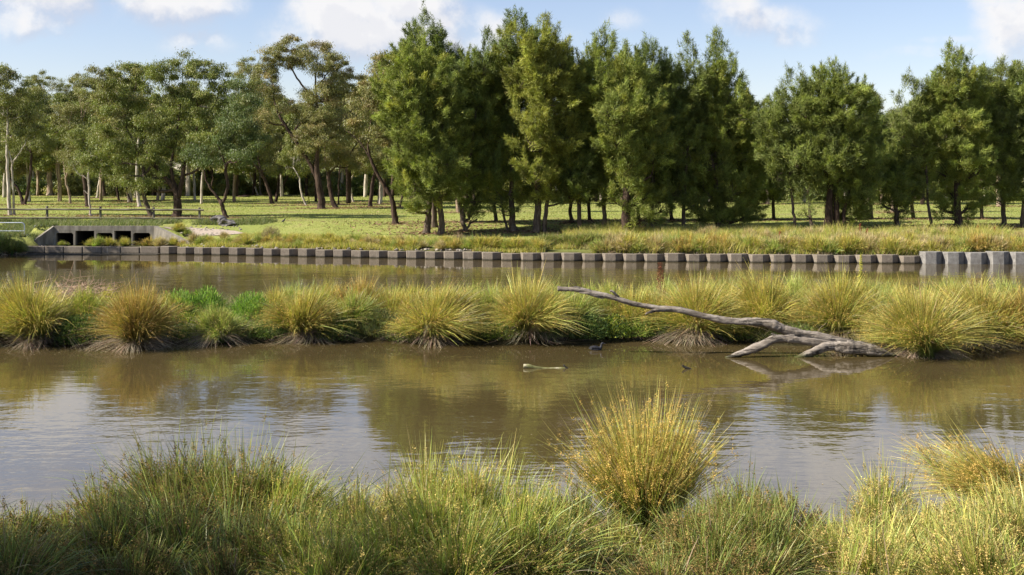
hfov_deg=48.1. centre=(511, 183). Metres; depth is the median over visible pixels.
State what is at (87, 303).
rush tussock
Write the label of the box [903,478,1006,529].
rush tussock
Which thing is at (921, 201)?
gum tree
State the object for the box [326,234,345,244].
rush tussock
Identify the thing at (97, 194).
gum tree
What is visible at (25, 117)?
gum tree
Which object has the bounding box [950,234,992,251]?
rush tussock
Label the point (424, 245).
rush tussock
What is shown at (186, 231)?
rush tussock
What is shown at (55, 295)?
rush tussock
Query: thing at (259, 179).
gum tree
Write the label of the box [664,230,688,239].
rush tussock
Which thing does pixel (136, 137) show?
gum tree
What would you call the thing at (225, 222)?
boulder
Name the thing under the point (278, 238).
rush tussock
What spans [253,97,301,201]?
gum tree
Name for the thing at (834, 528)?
rush tussock
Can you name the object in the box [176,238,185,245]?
rush tussock
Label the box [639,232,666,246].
rush tussock
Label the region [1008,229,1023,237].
rush tussock
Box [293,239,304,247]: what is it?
rush tussock
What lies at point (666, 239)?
rush tussock
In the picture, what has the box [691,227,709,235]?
rush tussock
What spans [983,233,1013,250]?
rush tussock
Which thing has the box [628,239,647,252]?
rush tussock
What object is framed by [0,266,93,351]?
rush tussock
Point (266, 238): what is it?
rush tussock
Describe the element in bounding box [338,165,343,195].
gum tree
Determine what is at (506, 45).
she oak
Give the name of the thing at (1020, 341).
rush tussock
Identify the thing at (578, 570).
rush tussock
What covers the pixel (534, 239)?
rush tussock
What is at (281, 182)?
gum tree
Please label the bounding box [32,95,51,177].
gum tree
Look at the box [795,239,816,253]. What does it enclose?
rush tussock
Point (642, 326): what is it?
leafy weed
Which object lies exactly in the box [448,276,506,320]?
rush tussock
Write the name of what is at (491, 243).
rush tussock
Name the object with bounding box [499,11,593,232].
she oak
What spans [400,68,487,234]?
she oak
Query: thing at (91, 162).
gum tree
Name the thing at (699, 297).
rush tussock
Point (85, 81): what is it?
gum tree
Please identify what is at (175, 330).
leafy weed
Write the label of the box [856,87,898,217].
she oak
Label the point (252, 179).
gum tree
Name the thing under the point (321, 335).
leafy weed
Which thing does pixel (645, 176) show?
she oak
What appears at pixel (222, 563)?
rush tussock
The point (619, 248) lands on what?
rush tussock
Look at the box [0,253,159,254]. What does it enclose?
concrete ledge
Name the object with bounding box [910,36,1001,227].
she oak
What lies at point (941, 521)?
rush tussock
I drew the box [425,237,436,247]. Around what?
rush tussock
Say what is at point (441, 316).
rush tussock
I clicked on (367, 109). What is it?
gum tree
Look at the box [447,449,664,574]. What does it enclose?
rush tussock
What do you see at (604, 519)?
rush tussock
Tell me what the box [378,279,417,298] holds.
rush tussock
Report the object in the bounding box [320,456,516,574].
rush tussock
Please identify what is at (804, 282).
rush tussock
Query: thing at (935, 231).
rush tussock
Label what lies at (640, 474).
rush tussock
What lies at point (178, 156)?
gum tree
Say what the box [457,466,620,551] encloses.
rush tussock
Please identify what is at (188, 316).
leafy weed
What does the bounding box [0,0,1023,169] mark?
sky
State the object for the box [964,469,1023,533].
rush tussock
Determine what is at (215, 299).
leafy weed
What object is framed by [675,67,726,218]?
she oak
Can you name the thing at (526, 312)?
rush tussock
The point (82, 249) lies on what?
retaining wall
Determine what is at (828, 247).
rush tussock
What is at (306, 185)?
gum tree
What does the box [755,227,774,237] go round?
rush tussock
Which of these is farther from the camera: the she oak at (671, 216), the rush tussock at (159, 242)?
the she oak at (671, 216)
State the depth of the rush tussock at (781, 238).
59.28 m
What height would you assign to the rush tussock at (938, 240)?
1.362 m
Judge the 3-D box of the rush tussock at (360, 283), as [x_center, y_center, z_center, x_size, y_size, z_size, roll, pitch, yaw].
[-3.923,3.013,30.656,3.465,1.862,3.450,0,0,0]
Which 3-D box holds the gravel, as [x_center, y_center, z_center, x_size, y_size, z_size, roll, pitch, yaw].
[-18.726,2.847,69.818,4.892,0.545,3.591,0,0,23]
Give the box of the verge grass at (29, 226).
[0,215,278,236]
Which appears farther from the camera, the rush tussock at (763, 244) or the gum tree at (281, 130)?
the gum tree at (281, 130)
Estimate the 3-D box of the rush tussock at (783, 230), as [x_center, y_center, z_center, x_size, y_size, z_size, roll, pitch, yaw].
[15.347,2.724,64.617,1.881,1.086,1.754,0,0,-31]
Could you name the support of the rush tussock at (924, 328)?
on the ground at (344, 226)
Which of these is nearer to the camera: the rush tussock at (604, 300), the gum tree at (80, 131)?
the rush tussock at (604, 300)
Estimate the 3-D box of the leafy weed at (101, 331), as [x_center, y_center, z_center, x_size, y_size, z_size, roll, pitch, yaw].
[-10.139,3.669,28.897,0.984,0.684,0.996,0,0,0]
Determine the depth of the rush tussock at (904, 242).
58.60 m
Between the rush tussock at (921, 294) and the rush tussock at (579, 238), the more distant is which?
the rush tussock at (579, 238)
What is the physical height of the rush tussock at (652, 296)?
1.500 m
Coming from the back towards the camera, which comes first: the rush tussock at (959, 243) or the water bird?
the rush tussock at (959, 243)
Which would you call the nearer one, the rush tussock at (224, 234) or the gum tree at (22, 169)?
the rush tussock at (224, 234)
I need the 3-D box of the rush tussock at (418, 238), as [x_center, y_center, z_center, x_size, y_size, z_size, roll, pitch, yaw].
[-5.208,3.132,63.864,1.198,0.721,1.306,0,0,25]
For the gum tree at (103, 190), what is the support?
on the ground at (344, 226)
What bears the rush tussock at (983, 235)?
on the ground at (344, 226)
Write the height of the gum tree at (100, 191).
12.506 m
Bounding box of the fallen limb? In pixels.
[557,286,898,357]
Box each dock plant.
[656,262,667,300]
[857,254,862,290]
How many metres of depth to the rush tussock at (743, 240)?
59.55 m
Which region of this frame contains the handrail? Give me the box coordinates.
[0,222,24,233]
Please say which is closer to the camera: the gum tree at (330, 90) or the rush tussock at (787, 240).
the rush tussock at (787, 240)
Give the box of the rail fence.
[0,206,203,220]
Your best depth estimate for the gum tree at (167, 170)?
134.45 m
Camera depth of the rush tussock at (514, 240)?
60.81 m
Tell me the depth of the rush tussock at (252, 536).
9.68 m
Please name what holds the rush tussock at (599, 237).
on the ground at (344, 226)
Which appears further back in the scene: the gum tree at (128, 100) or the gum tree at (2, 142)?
the gum tree at (2, 142)
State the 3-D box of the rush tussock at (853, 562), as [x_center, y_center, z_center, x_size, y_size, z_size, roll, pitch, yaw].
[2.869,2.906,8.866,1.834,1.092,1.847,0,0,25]
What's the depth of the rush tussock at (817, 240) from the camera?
58.71 m
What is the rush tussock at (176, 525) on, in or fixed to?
on the ground at (344, 226)
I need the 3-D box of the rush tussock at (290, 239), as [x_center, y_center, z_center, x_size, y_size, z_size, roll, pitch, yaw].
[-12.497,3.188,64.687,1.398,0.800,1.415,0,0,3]
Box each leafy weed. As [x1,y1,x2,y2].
[45,316,77,338]
[53,312,112,345]
[91,320,114,339]
[159,319,182,338]
[163,286,204,316]
[173,310,199,326]
[176,320,206,343]
[185,283,227,314]
[225,290,270,325]
[229,320,267,338]
[248,320,287,338]
[313,318,345,338]
[320,314,360,342]
[356,306,399,339]
[384,323,415,340]
[459,318,496,340]
[482,318,519,341]
[532,321,559,338]
[536,320,578,342]
[567,312,612,339]
[595,313,633,337]
[621,315,657,336]
[647,317,678,341]
[713,317,755,341]
[770,320,815,335]
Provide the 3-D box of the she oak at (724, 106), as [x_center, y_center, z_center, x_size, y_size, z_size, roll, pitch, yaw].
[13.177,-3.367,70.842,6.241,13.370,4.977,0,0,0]
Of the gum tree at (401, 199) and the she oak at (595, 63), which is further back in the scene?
the gum tree at (401, 199)
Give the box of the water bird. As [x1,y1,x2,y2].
[589,342,604,350]
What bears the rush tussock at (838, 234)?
on the ground at (344, 226)
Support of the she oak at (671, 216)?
on the ground at (344, 226)
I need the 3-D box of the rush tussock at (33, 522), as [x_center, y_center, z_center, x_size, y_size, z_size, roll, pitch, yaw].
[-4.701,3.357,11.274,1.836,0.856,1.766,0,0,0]
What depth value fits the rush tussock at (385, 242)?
62.90 m
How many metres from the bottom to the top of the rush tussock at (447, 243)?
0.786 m
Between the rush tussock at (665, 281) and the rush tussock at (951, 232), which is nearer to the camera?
the rush tussock at (665, 281)
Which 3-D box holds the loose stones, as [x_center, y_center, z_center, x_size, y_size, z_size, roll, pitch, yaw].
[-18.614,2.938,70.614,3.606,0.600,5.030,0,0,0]
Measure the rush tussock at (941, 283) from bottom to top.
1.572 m
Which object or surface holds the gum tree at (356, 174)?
on the ground at (344, 226)
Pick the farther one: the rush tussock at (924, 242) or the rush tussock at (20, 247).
the rush tussock at (20, 247)
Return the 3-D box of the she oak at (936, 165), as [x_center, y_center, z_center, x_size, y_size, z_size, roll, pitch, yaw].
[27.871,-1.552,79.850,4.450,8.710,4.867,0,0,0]
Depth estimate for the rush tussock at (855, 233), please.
61.45 m
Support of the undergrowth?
on the ground at (344, 226)
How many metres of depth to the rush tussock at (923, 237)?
60.52 m
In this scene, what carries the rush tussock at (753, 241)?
on the ground at (344, 226)
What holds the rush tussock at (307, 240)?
on the ground at (344, 226)
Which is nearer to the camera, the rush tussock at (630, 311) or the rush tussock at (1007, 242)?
the rush tussock at (630, 311)
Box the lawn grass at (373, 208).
[0,195,1022,238]
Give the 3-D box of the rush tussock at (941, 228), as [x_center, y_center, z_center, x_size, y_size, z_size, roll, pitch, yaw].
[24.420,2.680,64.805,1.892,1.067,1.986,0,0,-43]
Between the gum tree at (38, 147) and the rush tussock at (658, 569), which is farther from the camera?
the gum tree at (38, 147)
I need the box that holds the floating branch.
[523,364,567,367]
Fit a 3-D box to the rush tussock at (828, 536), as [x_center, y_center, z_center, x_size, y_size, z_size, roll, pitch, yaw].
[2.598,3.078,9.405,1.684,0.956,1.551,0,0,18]
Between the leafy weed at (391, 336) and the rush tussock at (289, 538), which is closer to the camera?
the rush tussock at (289, 538)
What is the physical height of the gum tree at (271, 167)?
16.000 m
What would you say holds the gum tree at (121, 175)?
on the ground at (344, 226)
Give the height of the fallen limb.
1.724 m
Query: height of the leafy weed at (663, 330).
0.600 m
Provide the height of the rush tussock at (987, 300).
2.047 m
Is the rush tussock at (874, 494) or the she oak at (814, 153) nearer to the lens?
the rush tussock at (874, 494)
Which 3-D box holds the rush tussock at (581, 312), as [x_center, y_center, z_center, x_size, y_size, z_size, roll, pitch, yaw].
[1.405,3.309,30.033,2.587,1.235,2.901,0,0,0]
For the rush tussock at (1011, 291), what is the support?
on the ground at (344, 226)
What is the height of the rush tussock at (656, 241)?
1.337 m
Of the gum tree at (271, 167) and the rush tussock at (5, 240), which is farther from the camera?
the gum tree at (271, 167)
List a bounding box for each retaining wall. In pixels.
[27,246,159,252]
[160,246,919,263]
[919,251,1023,263]
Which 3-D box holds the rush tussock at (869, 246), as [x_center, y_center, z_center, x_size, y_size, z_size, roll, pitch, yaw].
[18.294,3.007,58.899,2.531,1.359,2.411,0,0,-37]
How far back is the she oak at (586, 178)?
68.11 m
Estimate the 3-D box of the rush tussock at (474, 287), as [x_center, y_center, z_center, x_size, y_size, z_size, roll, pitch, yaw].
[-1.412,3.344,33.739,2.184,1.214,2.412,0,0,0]
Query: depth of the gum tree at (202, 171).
120.31 m
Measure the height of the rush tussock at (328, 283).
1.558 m
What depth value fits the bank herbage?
63.64 m
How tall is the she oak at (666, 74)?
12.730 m
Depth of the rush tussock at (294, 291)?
31.78 m
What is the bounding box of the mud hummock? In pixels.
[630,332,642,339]
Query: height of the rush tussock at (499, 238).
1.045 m
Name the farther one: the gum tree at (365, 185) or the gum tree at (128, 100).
the gum tree at (365, 185)
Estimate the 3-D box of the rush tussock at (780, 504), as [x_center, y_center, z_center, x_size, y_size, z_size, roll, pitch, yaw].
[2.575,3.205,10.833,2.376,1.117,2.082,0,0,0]
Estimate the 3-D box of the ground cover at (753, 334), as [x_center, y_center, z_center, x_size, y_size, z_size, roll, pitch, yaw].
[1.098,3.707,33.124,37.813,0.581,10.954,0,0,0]
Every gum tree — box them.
[0,62,49,214]
[0,80,60,203]
[0,94,26,197]
[0,108,8,173]
[0,109,54,201]
[15,69,79,195]
[23,91,99,201]
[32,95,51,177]
[32,97,56,195]
[47,71,107,202]
[54,93,79,176]
[57,123,108,206]
[61,147,108,215]
[72,81,118,195]
[79,60,161,215]
[82,101,112,199]
[86,118,103,197]
[90,68,167,201]
[96,116,134,199]
[105,125,141,202]
[116,80,153,206]
[128,47,255,216]
[140,83,179,199]
[144,112,177,199]
[152,126,168,195]
[164,82,225,203]
[166,87,215,166]
[168,84,198,195]
[174,80,206,199]
[176,73,273,217]
[190,106,219,179]
[207,93,224,108]
[213,108,262,201]
[217,107,258,196]
[232,57,284,203]
[232,81,247,187]
[248,33,356,208]
[248,161,262,194]
[249,93,272,194]
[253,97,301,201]
[258,133,297,196]
[259,98,265,194]
[276,104,311,205]
[283,127,303,195]
[290,107,327,200]
[292,102,323,195]
[312,66,383,207]
[314,95,370,203]
[322,75,356,203]
[338,49,403,223]
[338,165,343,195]
[343,74,382,202]
[351,111,370,201]
[354,112,369,196]
[356,135,394,205]
[364,118,392,203]
[383,156,387,196]
[384,119,409,205]
[847,93,888,199]
[879,106,903,211]
[920,138,951,204]
[976,60,1023,205]
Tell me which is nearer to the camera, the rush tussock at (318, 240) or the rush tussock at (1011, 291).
the rush tussock at (1011, 291)
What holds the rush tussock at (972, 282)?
on the ground at (344, 226)
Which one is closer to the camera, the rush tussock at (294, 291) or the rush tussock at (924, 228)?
the rush tussock at (294, 291)
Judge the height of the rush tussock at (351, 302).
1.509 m
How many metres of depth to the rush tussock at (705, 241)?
59.44 m
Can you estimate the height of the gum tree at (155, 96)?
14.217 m
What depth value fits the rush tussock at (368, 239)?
63.59 m
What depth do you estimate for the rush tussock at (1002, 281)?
33.23 m
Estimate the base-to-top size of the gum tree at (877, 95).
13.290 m
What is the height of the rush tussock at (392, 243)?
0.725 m
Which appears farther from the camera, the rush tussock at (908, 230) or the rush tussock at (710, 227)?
the rush tussock at (710, 227)
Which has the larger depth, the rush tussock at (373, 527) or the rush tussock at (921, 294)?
the rush tussock at (921, 294)
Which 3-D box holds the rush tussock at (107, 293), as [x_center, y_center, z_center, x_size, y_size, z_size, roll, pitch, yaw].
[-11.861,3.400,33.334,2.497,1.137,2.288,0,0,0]
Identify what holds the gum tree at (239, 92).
on the ground at (344, 226)
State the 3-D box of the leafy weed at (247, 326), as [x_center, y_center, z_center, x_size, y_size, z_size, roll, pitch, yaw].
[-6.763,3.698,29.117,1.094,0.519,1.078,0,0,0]
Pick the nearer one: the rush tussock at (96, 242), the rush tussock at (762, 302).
the rush tussock at (762, 302)
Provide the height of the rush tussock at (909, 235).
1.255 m
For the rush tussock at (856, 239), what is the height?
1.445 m
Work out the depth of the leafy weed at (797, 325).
28.68 m
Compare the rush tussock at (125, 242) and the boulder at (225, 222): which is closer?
the rush tussock at (125, 242)
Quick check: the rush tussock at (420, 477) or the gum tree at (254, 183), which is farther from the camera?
the gum tree at (254, 183)
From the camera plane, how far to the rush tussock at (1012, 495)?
10.84 m
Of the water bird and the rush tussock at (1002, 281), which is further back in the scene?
the rush tussock at (1002, 281)
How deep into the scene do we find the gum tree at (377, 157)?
109.38 m
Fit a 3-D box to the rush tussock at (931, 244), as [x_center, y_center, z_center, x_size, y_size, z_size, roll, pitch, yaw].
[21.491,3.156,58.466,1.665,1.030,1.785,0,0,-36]
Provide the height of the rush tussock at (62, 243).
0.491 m
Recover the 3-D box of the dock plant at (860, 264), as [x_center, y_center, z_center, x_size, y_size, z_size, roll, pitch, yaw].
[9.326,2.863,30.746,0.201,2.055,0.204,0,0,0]
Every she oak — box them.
[368,26,463,233]
[382,0,475,227]
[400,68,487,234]
[446,49,484,220]
[447,25,522,231]
[468,5,545,230]
[478,37,521,220]
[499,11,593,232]
[544,82,600,222]
[550,101,610,228]
[569,17,636,226]
[586,123,603,220]
[589,37,677,231]
[615,52,658,218]
[621,31,697,227]
[655,57,693,219]
[667,28,715,227]
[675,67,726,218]
[679,24,773,227]
[727,86,783,203]
[751,64,817,225]
[755,121,800,219]
[778,63,844,229]
[786,54,893,228]
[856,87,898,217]
[867,129,931,226]
[886,66,959,226]
[889,100,940,218]
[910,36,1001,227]
[951,85,1006,217]
[965,54,1023,224]
[993,65,1023,227]
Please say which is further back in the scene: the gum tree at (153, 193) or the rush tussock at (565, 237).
the gum tree at (153, 193)
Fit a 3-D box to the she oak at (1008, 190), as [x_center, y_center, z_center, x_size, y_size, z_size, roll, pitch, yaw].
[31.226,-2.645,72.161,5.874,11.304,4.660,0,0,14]
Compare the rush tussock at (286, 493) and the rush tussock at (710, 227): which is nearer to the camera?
the rush tussock at (286, 493)
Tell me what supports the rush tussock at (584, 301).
on the ground at (344, 226)
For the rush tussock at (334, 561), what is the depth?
8.57 m
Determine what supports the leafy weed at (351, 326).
on the ground at (344, 226)
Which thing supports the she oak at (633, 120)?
on the ground at (344, 226)
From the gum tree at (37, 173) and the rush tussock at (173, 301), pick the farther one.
the gum tree at (37, 173)
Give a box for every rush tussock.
[0,230,28,254]
[0,233,31,255]
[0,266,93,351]
[0,282,53,343]
[0,487,34,534]
[0,489,83,554]
[0,494,146,574]
[21,463,151,539]
[27,509,111,571]
[34,287,74,300]
[34,472,208,574]
[42,404,250,524]
[45,450,257,574]
[51,520,216,574]
[57,240,69,245]
[60,284,111,324]
[67,273,213,355]
[84,235,105,246]
[85,237,94,245]
[95,282,125,301]
[100,236,118,246]
[103,292,128,311]
[116,237,134,246]
[135,235,153,246]
[142,401,365,537]
[151,235,167,246]
[157,286,200,323]
[157,296,179,331]
[158,528,288,574]
[166,235,178,245]
[168,222,189,231]
[169,302,262,347]
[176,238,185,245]
[183,228,193,235]
[186,232,203,243]
[188,468,331,574]
[193,235,205,243]
[203,233,213,241]
[211,443,420,539]
[215,230,230,238]
[224,235,233,241]
[231,484,374,574]
[237,234,255,245]
[238,280,367,346]
[241,275,308,319]
[250,233,261,242]
[251,503,431,574]
[254,235,273,242]
[267,270,343,319]
[271,235,285,241]
[277,474,476,574]
[280,236,294,243]
[280,462,415,547]
[281,276,323,299]
[285,232,302,240]
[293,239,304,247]
[301,281,349,303]
[302,236,314,243]
[310,284,389,338]
[311,237,323,244]
[316,274,340,293]
[318,238,330,245]
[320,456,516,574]
[322,231,336,239]
[322,265,396,329]
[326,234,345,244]
[331,236,349,245]
[340,284,395,322]
[349,232,362,240]
[361,416,536,538]
[363,234,377,243]
[364,280,424,326]
[371,233,388,240]
[371,272,522,349]
[377,239,391,246]
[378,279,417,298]
[386,238,398,246]
[386,488,566,574]
[388,416,581,531]
[390,233,405,240]
[393,281,451,320]
[394,238,407,247]
[398,278,430,300]
[401,281,483,316]
[404,238,425,247]
[409,235,426,241]
[416,240,428,248]
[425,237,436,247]
[430,239,445,250]
[431,281,466,292]
[435,489,646,574]
[437,235,451,240]
[438,240,453,249]
[442,236,463,250]
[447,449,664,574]
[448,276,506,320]
[455,280,487,293]
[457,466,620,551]
[458,236,473,250]
[465,277,506,322]
[468,234,493,249]
[470,261,593,344]
[475,235,500,247]
[475,280,504,294]
[482,282,515,299]
[487,235,505,248]
[496,238,513,249]
[503,234,524,248]
[515,237,536,249]
[517,238,530,248]
[518,463,664,554]
[521,485,633,574]
[524,237,546,243]
[527,237,550,250]
[533,374,752,539]
[534,231,554,245]
[535,275,572,296]
[539,276,559,298]
[545,279,611,333]
[549,232,563,244]
[550,293,611,339]
[555,232,571,244]
[563,233,583,247]
[565,231,590,249]
[566,282,612,329]
[569,276,629,298]
[573,230,602,247]
[577,537,713,574]
[582,236,612,252]
[583,230,616,242]
[587,525,683,574]
[589,276,646,329]
[589,502,675,564]
[590,236,617,252]
[591,275,626,296]
[593,281,666,338]
[602,230,621,240]
[607,234,633,252]
[610,275,676,317]
[615,230,649,251]
[619,280,671,326]
[623,267,778,346]
[626,477,747,566]
[627,491,830,574]
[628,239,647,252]
[632,274,680,296]
[638,230,649,239]
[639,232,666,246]
[643,229,671,252]
[650,464,847,574]
[657,238,671,251]
[657,455,812,543]
[660,282,679,301]
[662,228,680,243]
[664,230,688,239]
[664,232,701,253]
[679,230,695,238]
[682,237,701,253]
[687,535,827,574]
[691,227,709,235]
[692,233,714,252]
[696,230,729,244]
[699,270,742,289]
[704,223,717,231]
[706,233,732,250]
[714,226,733,238]
[718,473,890,542]
[719,236,735,251]
[719,277,739,293]
[720,262,819,341]
[730,236,743,248]
[733,232,758,248]
[739,227,757,235]
[739,232,765,253]
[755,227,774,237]
[757,239,771,250]
[761,235,788,253]
[767,232,803,252]
[772,262,896,347]
[772,267,817,297]
[772,498,904,574]
[777,225,790,233]
[778,232,801,253]
[781,229,804,237]
[785,283,813,323]
[788,233,809,251]
[791,484,960,574]
[792,272,827,294]
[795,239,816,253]
[795,280,819,297]
[797,231,836,254]
[798,501,910,545]
[803,225,819,235]
[804,273,885,317]
[809,227,824,235]
[814,233,843,254]
[821,446,940,530]
[821,485,1023,574]
[824,480,964,548]
[825,232,871,254]
[827,230,848,239]
[834,489,1020,567]
[836,271,1022,359]
[840,232,870,253]
[848,229,866,237]
[854,273,918,295]
[857,230,875,239]
[857,232,886,252]
[863,500,965,574]
[867,278,919,312]
[867,415,1023,511]
[868,467,1023,573]
[869,232,910,254]
[869,276,915,296]
[875,231,901,238]
[894,228,921,240]
[894,235,918,253]
[894,285,954,303]
[899,226,916,234]
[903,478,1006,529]
[906,238,926,254]
[912,271,966,296]
[915,238,934,249]
[916,231,932,240]
[916,269,1023,350]
[917,222,928,234]
[917,277,962,297]
[923,238,945,250]
[924,233,955,250]
[927,224,944,236]
[930,277,965,299]
[936,224,954,232]
[939,229,959,236]
[939,266,1002,292]
[941,235,963,250]
[949,234,976,251]
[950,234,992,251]
[950,281,1009,295]
[959,227,998,250]
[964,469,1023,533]
[977,228,1002,251]
[978,270,1023,293]
[979,472,1023,524]
[980,278,1023,348]
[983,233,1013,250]
[984,282,1021,299]
[991,282,1023,302]
[994,235,1022,251]
[1003,232,1023,242]
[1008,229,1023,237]
[1008,237,1023,251]
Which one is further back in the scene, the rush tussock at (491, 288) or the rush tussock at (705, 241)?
the rush tussock at (705, 241)
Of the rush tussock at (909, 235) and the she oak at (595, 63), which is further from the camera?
the she oak at (595, 63)
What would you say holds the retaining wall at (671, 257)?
on the ground at (344, 226)
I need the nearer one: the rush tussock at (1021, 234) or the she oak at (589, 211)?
the rush tussock at (1021, 234)
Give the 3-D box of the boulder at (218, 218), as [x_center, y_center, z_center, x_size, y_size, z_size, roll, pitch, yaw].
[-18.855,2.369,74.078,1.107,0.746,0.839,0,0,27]
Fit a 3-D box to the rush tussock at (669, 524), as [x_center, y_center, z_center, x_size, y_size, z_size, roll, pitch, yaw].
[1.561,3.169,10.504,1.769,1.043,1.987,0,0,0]
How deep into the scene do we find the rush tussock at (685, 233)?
62.74 m
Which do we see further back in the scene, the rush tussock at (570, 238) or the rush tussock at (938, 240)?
the rush tussock at (570, 238)
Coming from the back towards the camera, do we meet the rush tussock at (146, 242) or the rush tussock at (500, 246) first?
the rush tussock at (146, 242)
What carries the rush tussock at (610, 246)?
on the ground at (344, 226)
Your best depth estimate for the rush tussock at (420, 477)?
11.19 m
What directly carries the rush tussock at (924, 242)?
on the ground at (344, 226)
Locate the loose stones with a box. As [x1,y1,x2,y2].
[180,225,241,236]
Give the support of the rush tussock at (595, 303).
on the ground at (344, 226)
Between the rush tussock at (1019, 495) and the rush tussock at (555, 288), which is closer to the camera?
the rush tussock at (1019, 495)
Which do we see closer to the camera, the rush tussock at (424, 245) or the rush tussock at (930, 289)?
the rush tussock at (930, 289)
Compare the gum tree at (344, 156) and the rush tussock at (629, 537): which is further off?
the gum tree at (344, 156)
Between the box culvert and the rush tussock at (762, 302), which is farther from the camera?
the box culvert
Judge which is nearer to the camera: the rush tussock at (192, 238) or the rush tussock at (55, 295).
the rush tussock at (55, 295)
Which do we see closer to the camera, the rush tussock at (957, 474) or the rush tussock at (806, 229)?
the rush tussock at (957, 474)
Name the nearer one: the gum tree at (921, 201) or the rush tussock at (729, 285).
the rush tussock at (729, 285)
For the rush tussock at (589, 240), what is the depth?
61.39 m
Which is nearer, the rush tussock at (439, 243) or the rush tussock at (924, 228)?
the rush tussock at (439, 243)
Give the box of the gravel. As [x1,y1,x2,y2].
[164,227,241,235]
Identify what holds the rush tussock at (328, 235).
on the ground at (344, 226)
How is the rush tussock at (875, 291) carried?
on the ground at (344, 226)
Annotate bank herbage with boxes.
[179,219,1023,254]
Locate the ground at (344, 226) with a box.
[0,192,1023,546]
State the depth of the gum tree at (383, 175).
118.03 m
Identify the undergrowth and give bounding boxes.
[0,166,1022,200]
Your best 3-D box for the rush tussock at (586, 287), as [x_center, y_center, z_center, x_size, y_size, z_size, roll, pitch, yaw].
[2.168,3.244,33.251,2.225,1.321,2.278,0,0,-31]
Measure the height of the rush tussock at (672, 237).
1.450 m
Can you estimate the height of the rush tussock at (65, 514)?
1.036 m
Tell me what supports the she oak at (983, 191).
on the ground at (344, 226)
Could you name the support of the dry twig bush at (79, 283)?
on the ground at (344, 226)
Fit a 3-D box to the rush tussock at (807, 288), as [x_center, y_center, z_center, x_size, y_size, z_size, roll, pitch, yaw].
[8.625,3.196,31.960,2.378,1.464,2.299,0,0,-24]
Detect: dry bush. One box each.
[262,226,275,237]
[267,226,280,236]
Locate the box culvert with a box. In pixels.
[34,226,192,245]
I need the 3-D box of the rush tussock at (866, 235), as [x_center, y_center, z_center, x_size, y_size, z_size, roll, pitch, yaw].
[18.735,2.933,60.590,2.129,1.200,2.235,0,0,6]
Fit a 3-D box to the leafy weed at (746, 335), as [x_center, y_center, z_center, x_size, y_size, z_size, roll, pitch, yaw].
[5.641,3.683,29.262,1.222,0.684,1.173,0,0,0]
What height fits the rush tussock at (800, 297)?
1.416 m
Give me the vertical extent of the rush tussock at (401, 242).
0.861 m
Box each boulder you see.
[210,215,226,222]
[218,218,235,225]
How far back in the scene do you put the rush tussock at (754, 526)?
9.36 m
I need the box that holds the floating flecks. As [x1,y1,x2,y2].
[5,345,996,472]
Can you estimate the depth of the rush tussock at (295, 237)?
65.38 m
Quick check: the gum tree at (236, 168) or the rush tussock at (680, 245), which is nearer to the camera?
the rush tussock at (680, 245)
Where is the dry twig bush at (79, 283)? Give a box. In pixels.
[23,262,137,301]
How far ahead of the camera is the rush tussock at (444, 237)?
63.02 m
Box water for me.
[0,254,1023,527]
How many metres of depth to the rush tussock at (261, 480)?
11.29 m
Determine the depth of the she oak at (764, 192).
77.19 m
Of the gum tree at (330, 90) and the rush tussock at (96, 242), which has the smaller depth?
the rush tussock at (96, 242)
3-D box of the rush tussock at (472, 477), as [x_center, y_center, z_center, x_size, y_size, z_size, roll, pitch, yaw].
[-0.222,2.982,10.926,2.212,1.540,2.444,0,0,0]
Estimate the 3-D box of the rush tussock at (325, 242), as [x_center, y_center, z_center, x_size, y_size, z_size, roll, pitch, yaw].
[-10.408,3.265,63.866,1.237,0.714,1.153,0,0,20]
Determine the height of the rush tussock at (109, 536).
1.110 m
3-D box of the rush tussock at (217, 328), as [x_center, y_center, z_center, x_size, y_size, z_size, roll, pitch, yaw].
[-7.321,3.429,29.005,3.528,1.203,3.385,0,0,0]
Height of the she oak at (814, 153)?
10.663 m
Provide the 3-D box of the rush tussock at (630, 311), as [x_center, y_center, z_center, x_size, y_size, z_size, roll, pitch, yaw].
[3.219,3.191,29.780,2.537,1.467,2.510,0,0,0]
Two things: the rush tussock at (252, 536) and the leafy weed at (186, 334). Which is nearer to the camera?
the rush tussock at (252, 536)
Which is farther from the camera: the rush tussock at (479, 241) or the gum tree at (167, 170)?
the gum tree at (167, 170)
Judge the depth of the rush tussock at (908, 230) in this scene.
63.13 m
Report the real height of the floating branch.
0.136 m
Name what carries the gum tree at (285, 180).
on the ground at (344, 226)
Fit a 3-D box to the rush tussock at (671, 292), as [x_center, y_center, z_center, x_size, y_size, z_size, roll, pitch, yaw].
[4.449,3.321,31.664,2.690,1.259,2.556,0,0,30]
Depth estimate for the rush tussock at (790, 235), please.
62.08 m
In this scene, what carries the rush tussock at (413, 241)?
on the ground at (344, 226)
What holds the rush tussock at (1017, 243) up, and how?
on the ground at (344, 226)
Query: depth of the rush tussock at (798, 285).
33.81 m
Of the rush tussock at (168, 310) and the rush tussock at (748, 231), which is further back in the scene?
the rush tussock at (748, 231)
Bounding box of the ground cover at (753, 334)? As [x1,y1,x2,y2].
[0,291,890,341]
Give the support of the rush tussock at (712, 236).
on the ground at (344, 226)
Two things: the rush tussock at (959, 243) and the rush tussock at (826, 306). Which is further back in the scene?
the rush tussock at (959, 243)

